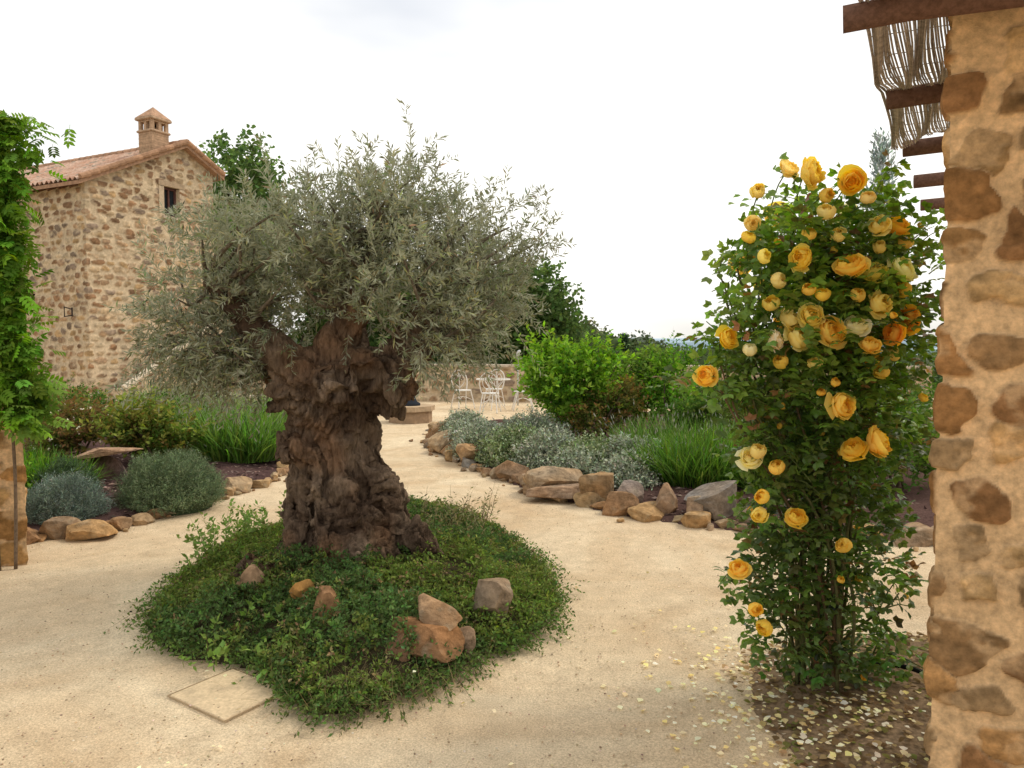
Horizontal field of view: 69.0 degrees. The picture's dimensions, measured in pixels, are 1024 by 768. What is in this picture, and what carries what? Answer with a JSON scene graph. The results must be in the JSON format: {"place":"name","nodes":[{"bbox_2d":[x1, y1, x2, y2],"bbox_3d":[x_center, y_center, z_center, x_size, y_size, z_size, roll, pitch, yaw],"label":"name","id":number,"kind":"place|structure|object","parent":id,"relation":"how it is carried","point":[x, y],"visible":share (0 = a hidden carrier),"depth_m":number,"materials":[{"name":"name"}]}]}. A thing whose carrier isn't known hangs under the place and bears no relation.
{"place":"outdoors","nodes":[
{"label":"outdoors","id":0,"kind":"place"},
{"bbox_2d":[170,669,277,722],"bbox_3d":[-1.290,1.419,3.393,0.400,0.030,0.330,2,4,34],"label":"stone hatch cover","id":1,"kind":"object","parent":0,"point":[203,695],"visible":0.78,"depth_m":3.37,"materials":[{"name":"beige stone"}]},
{"bbox_2d":[102,483,589,737],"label":"ground cover plants","id":2,"kind":"object","parent":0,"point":[471,535],"visible":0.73,"depth_m":4.02,"materials":[{"name":"green plant"}]},
{"bbox_2d":[387,593,475,662],"bbox_3d":[-0.412,1.227,3.664,0.464,0.341,0.288,0,3,0],"label":"rock","id":3,"kind":"object","parent":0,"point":[437,621],"visible":0.72,"depth_m":3.62,"materials":[{"name":"brown stone"}]},
{"bbox_2d":[0,348,936,767],"bbox_3d":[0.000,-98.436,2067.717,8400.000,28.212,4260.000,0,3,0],"label":"ground","id":4,"kind":"structure","parent":0,"point":[572,538],"depth_m":3.68,"materials":[{"name":"beige sand"}]},
{"bbox_2d":[0,190,27,565],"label":"masonry","id":5,"kind":"object","parent":4,"relation":"on","point":[6,513],"visible":0.34,"depth_m":5.33,"materials":[{"name":"stone"}]},
{"bbox_2d":[0,109,75,570],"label":"wisteria vine","id":6,"kind":"object","parent":4,"relation":"on","point":[26,390],"visible":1,"depth_m":5.08,"materials":[{"name":"green plant"}]},
{"bbox_2d":[16,149,213,399],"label":"walls","id":7,"kind":"structure","parent":4,"relation":"on","point":[86,236],"depth_m":21.61,"materials":[{"name":"beige stone"}]},
{"bbox_2d":[64,307,72,316],"bbox_3d":[-12.598,-2.054,21.133,0.379,0.300,0.039,2,4,26],"label":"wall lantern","id":8,"kind":"object","parent":7,"relation":"attached to","point":[71,308],"visible":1,"depth_m":21.08,"materials":[{"name":"black metal"}]},
{"bbox_2d":[26,179,184,374],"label":"windows","id":9,"kind":"structure","parent":7,"relation":"attached to","point":[168,196],"depth_m":23.30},
{"bbox_2d":[28,140,225,193],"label":"roof deck and verge","id":10,"kind":"structure","parent":7,"relation":"on","point":[200,157],"depth_m":21.99,"materials":[{"name":"stone"}]},
{"bbox_2d":[10,139,225,185],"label":"roof tiles","id":11,"kind":"object","parent":10,"relation":"on","point":[74,168],"visible":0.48,"depth_m":23.63,"materials":[{"name":"orange tile"}]},
{"bbox_2d":[134,107,171,153],"bbox_3d":[-11.100,-7.573,23.067,0.760,1.980,0.760,2,4,27],"label":"chimney","id":12,"kind":"object","parent":10,"relation":"on","point":[152,134],"visible":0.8,"depth_m":22.84,"materials":[{"name":"stone"}]},
{"bbox_2d":[23,428,279,530],"bbox_3d":[-8.430,0.960,11.136,11.340,0.235,10.500,0,3,0],"label":"garden bed","id":13,"kind":"object","parent":4,"relation":"on","point":[225,472],"visible":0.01,"depth_m":8.78,"materials":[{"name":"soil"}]},
{"bbox_2d":[23,449,46,488],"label":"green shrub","id":14,"kind":"object","parent":13,"relation":"on","point":[30,466],"visible":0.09,"depth_m":7.05,"materials":[{"name":"green plant"}]},
{"bbox_2d":[23,440,89,467],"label":"ornamental grass","id":15,"kind":"object","parent":13,"relation":"on","point":[36,451],"depth_m":7.96,"materials":[{"name":"green plant"}]},
{"bbox_2d":[25,387,98,452],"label":"nandina shrub","id":16,"kind":"object","parent":13,"relation":"on","point":[62,408],"visible":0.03,"depth_m":10.31,"materials":[{"name":"green plant"}]},
{"bbox_2d":[28,452,104,495],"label":"santolina bush","id":17,"kind":"object","parent":13,"relation":"on","point":[64,466],"visible":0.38,"depth_m":7.13,"materials":[{"name":"green plant"}]},
{"bbox_2d":[24,445,114,494],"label":"ornamental grass","id":18,"kind":"object","parent":13,"relation":"on","point":[42,463],"depth_m":7.30,"materials":[{"name":"green plant"}]},
{"bbox_2d":[26,468,116,524],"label":"lavender bush","id":19,"kind":"object","parent":13,"relation":"on","point":[73,498],"visible":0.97,"depth_m":6.45,"materials":[{"name":"green plant"}]},
{"bbox_2d":[23,387,119,460],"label":"nandina shrub","id":20,"kind":"object","parent":13,"relation":"on","point":[64,439],"visible":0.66,"depth_m":9.08,"materials":[{"name":"green plant"}]},
{"bbox_2d":[47,371,115,412],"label":"green shrub","id":21,"kind":"object","parent":13,"relation":"on","point":[101,395],"visible":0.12,"depth_m":12.22,"materials":[{"name":"green plant"}]},
{"bbox_2d":[74,447,142,480],"bbox_3d":[-4.351,0.921,8.066,0.764,0.500,0.457,0,3,0],"label":"flat stone seat","id":22,"kind":"object","parent":13,"relation":"on","point":[110,464],"visible":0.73,"depth_m":7.99,"materials":[{"name":"beige stone"}]},
{"bbox_2d":[79,384,216,460],"bbox_3d":[-4.339,0.533,8.925,1.440,1.142,1.203,0,3,0],"label":"photinia shrub","id":23,"kind":"object","parent":13,"relation":"on","point":[130,426],"visible":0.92,"depth_m":8.79,"materials":[{"name":"green plant"}]},
{"bbox_2d":[26,461,288,544],"bbox_3d":[-3.376,1.021,9.608,1.559,0.244,7.512,0,3,-2],"label":"rock border","id":24,"kind":"object","parent":13,"relation":"on","point":[68,528],"visible":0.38,"depth_m":6.12,"materials":[{"name":"brown stone"}]},
{"bbox_2d":[97,374,242,415],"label":"lavender clump","id":25,"kind":"object","parent":13,"relation":"on","point":[145,391],"visible":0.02,"depth_m":12.31,"materials":[{"name":"green plant"}]},
{"bbox_2d":[109,445,231,518],"bbox_3d":[-3.272,1.015,7.189,1.085,0.883,1.178,0,3,0],"label":"santolina bush","id":26,"kind":"object","parent":13,"relation":"on","point":[177,483],"visible":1,"depth_m":6.96,"materials":[{"name":"green plant"}]},
{"bbox_2d":[144,382,213,416],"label":"green shrub","id":27,"kind":"object","parent":13,"relation":"on","point":[175,398],"visible":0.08,"depth_m":10.68,"materials":[{"name":"green plant"}]},
{"bbox_2d":[149,386,252,455],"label":"lavender clump","id":28,"kind":"object","parent":13,"relation":"on","point":[176,417],"visible":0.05,"depth_m":9.78,"materials":[{"name":"green plant"}]},
{"bbox_2d":[161,395,286,463],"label":"lavender clump","id":29,"kind":"object","parent":13,"relation":"on","point":[229,442],"visible":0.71,"depth_m":9.25,"materials":[{"name":"green plant"}]},
{"bbox_2d":[204,379,287,425],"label":"lavender clump","id":30,"kind":"object","parent":13,"relation":"on","point":[239,403],"visible":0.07,"depth_m":12.16,"materials":[{"name":"green plant"}]},
{"bbox_2d":[101,319,252,399],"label":"stone staircase","id":31,"kind":"structure","parent":4,"relation":"on","point":[113,392],"depth_m":21.43,"materials":[{"name":"beige stone"}]},
{"bbox_2d":[167,668,264,721],"bbox_3d":[-1.290,1.408,3.393,0.420,0.006,0.350,2,4,34],"label":"hatch frame","id":32,"kind":"object","parent":4,"relation":"on","point":[207,713],"visible":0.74,"depth_m":3.30,"materials":[{"name":"metal"}]},
{"bbox_2d":[224,377,265,393],"bbox_3d":[-6.939,0.086,23.210,4.762,0.770,0.438,1,3,20],"label":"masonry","id":33,"kind":"object","parent":4,"relation":"on","point":[263,388],"visible":0.02,"depth_m":23.46,"materials":[{"name":"beige stone"}]},
{"bbox_2d":[196,124,304,323],"bbox_3d":[-11.078,-4.281,29.649,5.719,11.901,6.179,-1,3,-25],"label":"broadleaf tree","id":34,"kind":"object","parent":4,"relation":"on","point":[226,160],"visible":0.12,"depth_m":28.45,"materials":[{"name":"green plant"}]},
{"bbox_2d":[99,99,576,580],"bbox_3d":[-1.040,-0.112,4.934,2.933,3.231,2.472,0,3,0],"label":"olive tree","id":35,"kind":"object","parent":4,"relation":"on","point":[337,388],"visible":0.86,"depth_m":4.57,"materials":[{"name":"green plant"}]},
{"bbox_2d":[288,251,402,346],"bbox_3d":[-7.053,-2.306,32.680,5.646,8.222,5.844,3,4,43],"label":"broadleaf tree","id":36,"kind":"object","parent":4,"relation":"on","point":[319,326],"visible":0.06,"depth_m":31.57,"materials":[{"name":"green plant"}]},
{"bbox_2d":[214,645,482,732],"bbox_3d":[-0.703,1.369,3.377,1.152,0.387,0.804,-2,4,-32],"label":"ground cover plant","id":37,"kind":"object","parent":4,"relation":"on","point":[362,687],"depth_m":3.27,"materials":[{"name":"green plant"}]},
{"bbox_2d":[147,512,560,713],"bbox_3d":[-0.974,1.242,5.114,2.600,0.336,4.050,0,3,0],"label":"planted mound","id":38,"kind":"object","parent":4,"relation":"on","point":[338,669],"visible":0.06,"depth_m":3.79,"materials":[{"name":"green plant"}]},
{"bbox_2d":[236,564,264,591],"bbox_3d":[-1.512,1.134,4.285,0.144,0.169,0.151,0,3,0],"label":"rock","id":39,"kind":"object","parent":38,"relation":"on","point":[252,572],"visible":0.48,"depth_m":4.26,"materials":[{"name":"brown stone"}]},
{"bbox_2d":[289,579,314,600],"bbox_3d":[-1.161,1.146,4.109,0.129,0.137,0.109,0,3,0],"label":"rock","id":40,"kind":"object","parent":38,"relation":"on","point":[301,586],"visible":0.69,"depth_m":4.08,"materials":[{"name":"brown stone"}]},
{"bbox_2d":[312,586,339,622],"bbox_3d":[-0.974,1.167,3.893,0.168,0.221,0.131,0,3,0],"label":"rock","id":41,"kind":"object","parent":38,"relation":"on","point":[326,595],"visible":0.45,"depth_m":3.85,"materials":[{"name":"brown stone"}]},
{"bbox_2d":[471,578,512,620],"bbox_3d":[-0.087,1.183,4.071,0.246,0.252,0.183,-3,4,-40],"label":"rock","id":42,"kind":"object","parent":38,"relation":"on","point":[493,594],"visible":0.77,"depth_m":4.01,"materials":[{"name":"grey stone"}]},
{"bbox_2d":[366,266,442,361],"bbox_3d":[-4.124,-1.995,32.044,5.688,6.670,6.124,0,3,0],"label":"broadleaf tree","id":43,"kind":"object","parent":4,"relation":"on","point":[374,342],"visible":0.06,"depth_m":30.25,"materials":[{"name":"green plant"}]},
{"bbox_2d":[389,396,434,423],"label":"stone plinth","id":44,"kind":"structure","parent":4,"relation":"on","point":[417,413],"depth_m":14.74,"materials":[{"name":"stone"}]},
{"bbox_2d":[137,571,770,767],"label":"scattered petals","id":45,"kind":"object","parent":4,"relation":"on","point":[493,710],"visible":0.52,"depth_m":3.21,"materials":[{"name":"beige plant"}]},
{"bbox_2d":[451,370,474,409],"bbox_3d":[-1.206,0.131,18.143,0.444,0.945,0.524,-2,4,-29],"label":"garden chair","id":46,"kind":"object","parent":4,"relation":"on","point":[466,389],"visible":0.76,"depth_m":18.23,"materials":[{"name":"white paint"}]},
{"bbox_2d":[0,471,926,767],"bbox_3d":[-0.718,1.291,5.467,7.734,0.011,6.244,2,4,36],"label":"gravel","id":47,"kind":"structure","parent":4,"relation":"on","point":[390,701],"depth_m":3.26,"materials":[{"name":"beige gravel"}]},
{"bbox_2d":[427,256,536,363],"bbox_3d":[-1.771,-1.980,30.505,5.102,6.809,5.593,-3,4,-44],"label":"broadleaf tree","id":48,"kind":"object","parent":4,"relation":"on","point":[486,353],"visible":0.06,"depth_m":29.27,"materials":[{"name":"green plant"}]},
{"bbox_2d":[479,372,500,413],"bbox_3d":[-0.501,0.193,17.026,0.444,0.946,0.524,0,3,8],"label":"garden chair","id":49,"kind":"object","parent":4,"relation":"on","point":[488,392],"visible":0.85,"depth_m":16.86,"materials":[{"name":"white paint"}]},
{"bbox_2d":[476,378,509,410],"bbox_3d":[-0.450,0.247,17.841,0.832,0.753,0.830,0,3,0],"label":"garden table","id":50,"kind":"object","parent":4,"relation":"on","point":[501,379],"visible":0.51,"depth_m":17.86,"materials":[{"name":"white paint"}]},
{"bbox_2d":[484,369,504,407],"bbox_3d":[-0.447,0.103,18.644,0.446,0.947,0.524,1,3,17],"label":"garden chair","id":51,"kind":"object","parent":4,"relation":"on","point":[496,388],"visible":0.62,"depth_m":18.76,"materials":[{"name":"white paint"}]},
{"bbox_2d":[516,350,520,405],"bbox_3d":[0.172,-0.160,19.021,0.117,1.422,0.088,0,3,0],"label":"garden lamp post","id":52,"kind":"object","parent":4,"relation":"on","point":[518,379],"visible":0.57,"depth_m":19.01,"materials":[{"name":"grey metal"}]},
{"bbox_2d":[511,391,534,410],"bbox_3d":[0.260,0.159,17.636,0.524,0.947,0.446,0,3,-4],"label":"garden chair","id":53,"kind":"object","parent":4,"relation":"on","point":[529,399],"visible":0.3,"depth_m":17.52,"materials":[{"name":"white paint"}]},
{"bbox_2d":[469,250,590,363],"bbox_3d":[0.569,-1.923,30.039,5.348,6.746,5.205,0,3,0],"label":"broadleaf tree","id":54,"kind":"object","parent":4,"relation":"on","point":[558,319],"visible":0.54,"depth_m":28.87,"materials":[{"name":"green plant"}]},
{"bbox_2d":[290,327,937,363],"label":"distant trees","id":55,"kind":"object","parent":4,"relation":"on","point":[640,339],"depth_m":113.05,"materials":[{"name":"green plant"}]},
{"bbox_2d":[618,332,630,358],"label":"cypress tree","id":56,"kind":"object","parent":4,"relation":"on","point":[625,338],"visible":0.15,"depth_m":41.78,"materials":[{"name":"green plant"}]},
{"bbox_2d":[415,366,932,405],"bbox_3d":[3.472,0.098,19.813,14.312,1.120,0.443,0,3,8],"label":"masonry","id":57,"kind":"object","parent":4,"relation":"on","point":[431,394],"visible":0.08,"depth_m":20.25,"materials":[{"name":"beige stone"}]},
{"bbox_2d":[426,364,931,368],"bbox_3d":[3.478,0.011,19.829,14.229,1.052,0.480,0,3,8],"label":"coping","id":58,"kind":"object","parent":4,"relation":"on","point":[509,365],"visible":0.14,"depth_m":20.07,"materials":[{"name":"beige stone"}]},
{"bbox_2d":[476,412,939,540],"bbox_3d":[3.784,0.940,11.494,10.430,0.236,11.900,0,3,0],"label":"garden bed","id":59,"kind":"object","parent":4,"relation":"on","point":[922,498],"visible":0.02,"depth_m":7.15,"materials":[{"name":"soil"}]},
{"bbox_2d":[437,406,491,430],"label":"artemisia bush","id":60,"kind":"object","parent":59,"relation":"on","point":[464,413],"visible":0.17,"depth_m":11.96,"materials":[{"name":"green plant"}]},
{"bbox_2d":[438,414,494,445],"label":"artemisia bush","id":61,"kind":"object","parent":59,"relation":"on","point":[453,425],"visible":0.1,"depth_m":10.84,"materials":[{"name":"green plant"}]},
{"bbox_2d":[444,417,512,459],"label":"artemisia bush","id":62,"kind":"object","parent":59,"relation":"on","point":[471,435],"visible":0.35,"depth_m":10.00,"materials":[{"name":"green plant"}]},
{"bbox_2d":[473,421,554,467],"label":"artemisia bush","id":63,"kind":"object","parent":59,"relation":"on","point":[502,451],"visible":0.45,"depth_m":9.37,"materials":[{"name":"green plant"}]},
{"bbox_2d":[491,404,578,438],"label":"artemisia bush","id":64,"kind":"object","parent":59,"relation":"on","point":[539,420],"visible":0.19,"depth_m":10.24,"materials":[{"name":"green plant"}]},
{"bbox_2d":[509,424,591,469],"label":"artemisia bush","id":65,"kind":"object","parent":59,"relation":"on","point":[539,448],"visible":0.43,"depth_m":8.86,"materials":[{"name":"green plant"}]},
{"bbox_2d":[533,402,590,428],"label":"green shrub","id":66,"kind":"object","parent":59,"relation":"on","point":[554,416],"visible":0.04,"depth_m":13.07,"materials":[{"name":"green plant"}]},
{"bbox_2d":[506,321,638,435],"bbox_3d":[0.881,0.038,10.717,1.970,1.919,1.613,0,3,0],"label":"laurel shrub","id":67,"kind":"object","parent":59,"relation":"on","point":[561,386],"visible":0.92,"depth_m":10.43,"materials":[{"name":"green plant"}]},
{"bbox_2d":[545,442,608,474],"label":"artemisia bush","id":68,"kind":"object","parent":59,"relation":"on","point":[582,463],"visible":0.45,"depth_m":8.12,"materials":[{"name":"green plant"}]},
{"bbox_2d":[548,430,619,466],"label":"artemisia bush","id":69,"kind":"object","parent":59,"relation":"on","point":[588,444],"visible":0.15,"depth_m":8.45,"materials":[{"name":"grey plant"}]},
{"bbox_2d":[557,372,651,440],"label":"photinia shrub","id":70,"kind":"object","parent":59,"relation":"on","point":[624,397],"visible":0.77,"depth_m":10.26,"materials":[{"name":"green plant"}]},
{"bbox_2d":[587,430,661,462],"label":"artemisia bush","id":71,"kind":"object","parent":59,"relation":"on","point":[621,441],"visible":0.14,"depth_m":8.34,"materials":[{"name":"grey plant"}]},
{"bbox_2d":[566,338,684,430],"bbox_3d":[1.790,0.126,11.310,1.932,1.680,1.444,-1,3,-24],"label":"laurel shrub","id":72,"kind":"object","parent":59,"relation":"on","point":[637,367],"visible":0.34,"depth_m":11.20,"materials":[{"name":"green plant"}]},
{"bbox_2d":[591,448,663,490],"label":"artemisia bush","id":73,"kind":"object","parent":59,"relation":"on","point":[621,468],"visible":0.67,"depth_m":7.67,"materials":[{"name":"grey plant"}]},
{"bbox_2d":[593,399,730,445],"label":"lavender clump","id":74,"kind":"object","parent":59,"relation":"on","point":[631,427],"visible":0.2,"depth_m":9.22,"materials":[{"name":"green plant"}]},
{"bbox_2d":[409,421,933,551],"bbox_3d":[0.177,0.924,9.550,2.175,0.452,9.720,-2,4,-31],"label":"rock border","id":75,"kind":"object","parent":59,"relation":"on","point":[707,502],"visible":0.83,"depth_m":7.13,"materials":[{"name":"brown stone"}]},
{"bbox_2d":[637,331,709,422],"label":"laurel shrub","id":76,"kind":"object","parent":59,"relation":"on","point":[661,402],"visible":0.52,"depth_m":10.55,"materials":[{"name":"green plant"}]},
{"bbox_2d":[648,438,700,479],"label":"artemisia bush","id":77,"kind":"object","parent":59,"relation":"on","point":[670,448],"visible":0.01,"depth_m":8.02,"materials":[{"name":"green plant"}]},
{"bbox_2d":[649,385,732,431],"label":"green shrub","id":78,"kind":"object","parent":59,"relation":"on","point":[693,406],"visible":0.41,"depth_m":9.58,"materials":[{"name":"green plant"}]},
{"bbox_2d":[616,410,766,488],"bbox_3d":[2.064,0.660,7.955,1.963,0.822,1.792,0,3,0],"label":"lavender clump","id":79,"kind":"object","parent":59,"relation":"on","point":[682,471],"visible":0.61,"depth_m":7.60,"materials":[{"name":"green plant"}]},
{"bbox_2d":[668,373,762,426],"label":"green shrub","id":80,"kind":"object","parent":59,"relation":"on","point":[714,387],"visible":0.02,"depth_m":11.04,"materials":[{"name":"green plant"}]},
{"bbox_2d":[683,400,752,443],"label":"lavender clump","id":81,"kind":"object","parent":59,"relation":"on","point":[711,422],"visible":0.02,"depth_m":9.04,"materials":[{"name":"green plant"}]},
{"bbox_2d":[716,377,805,427],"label":"photinia shrub","id":82,"kind":"object","parent":59,"relation":"on","point":[739,404],"visible":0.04,"depth_m":10.04,"materials":[{"name":"green plant"}]},
{"bbox_2d":[698,423,882,489],"bbox_3d":[2.874,0.680,7.620,2.023,0.816,1.873,0,3,0],"label":"lavender clump","id":83,"kind":"object","parent":59,"relation":"on","point":[742,484],"visible":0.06,"depth_m":7.47,"materials":[{"name":"green plant"}]},
{"bbox_2d":[813,366,942,424],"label":"green shrub","id":84,"kind":"object","parent":59,"relation":"on","point":[935,384],"visible":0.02,"depth_m":10.29,"materials":[{"name":"green plant"}]},
{"bbox_2d":[858,400,938,493],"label":"green shrub","id":85,"kind":"object","parent":59,"relation":"on","point":[919,461],"visible":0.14,"depth_m":7.29,"materials":[{"name":"green plant"}]},
{"bbox_2d":[877,389,934,455],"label":"green shrub","id":86,"kind":"object","parent":59,"relation":"on","point":[920,407],"visible":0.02,"depth_m":8.70,"materials":[{"name":"green plant"}]},
{"bbox_2d":[497,314,942,385],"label":"distant trees","id":87,"kind":"object","parent":4,"relation":"on","point":[633,345],"visible":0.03,"depth_m":44.44,"materials":[{"name":"green plant"}]},
{"bbox_2d":[600,600,930,767],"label":"fallen rose petals","id":88,"kind":"object","parent":4,"relation":"on","point":[831,755],"visible":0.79,"depth_m":3.11,"materials":[{"name":"beige plant"}]},
{"bbox_2d":[722,631,931,767],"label":"planting soil","id":89,"kind":"structure","parent":4,"relation":"on","point":[894,734],"depth_m":3.10,"materials":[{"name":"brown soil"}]},
{"bbox_2d":[646,149,946,692],"bbox_3d":[1.349,0.200,3.278,1.579,2.405,0.995,-2,4,-27],"label":"rose bush","id":90,"kind":"object","parent":89,"relation":"on","point":[826,269],"visible":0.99,"depth_m":3.16,"materials":[{"name":"green plant"}]},
{"bbox_2d":[876,662,922,672],"bbox_3d":[1.737,1.356,3.081,0.297,0.094,1.213,0,3,0],"label":"irrigation hose","id":91,"kind":"object","parent":89,"relation":"on","point":[914,669],"visible":0.1,"depth_m":3.42,"materials":[{"name":"plastic"}]},
{"bbox_2d":[865,127,897,364],"bbox_3d":[7.360,-2.001,14.907,1.020,6.151,1.013,0,3,0],"label":"cypress tree","id":92,"kind":"object","parent":4,"relation":"on","point":[880,159],"visible":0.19,"depth_m":14.72,"materials":[{"name":"green plant"}]},
{"bbox_2d":[923,7,1023,767],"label":"masonry","id":93,"kind":"object","parent":4,"relation":"on","point":[973,671],"visible":0.98,"depth_m":2.26,"materials":[{"name":"stone"}]},
{"bbox_2d":[843,0,1023,210],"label":"pergola","id":94,"kind":"object","parent":93,"relation":"attached to","point":[878,18],"visible":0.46,"depth_m":2.54,"materials":[{"name":"brown wood"}]},
{"bbox_2d":[0,0,949,337],"label":"sky","id":95,"kind":"structure","parent":0,"point":[644,120],"materials":[{"name":"white"}]},
{"bbox_2d":[631,337,937,352],"bbox_3d":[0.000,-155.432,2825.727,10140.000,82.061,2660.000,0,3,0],"label":"distant hills","id":96,"kind":"structure","parent":0,"point":[688,342],"depth_m":2599.43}
]}

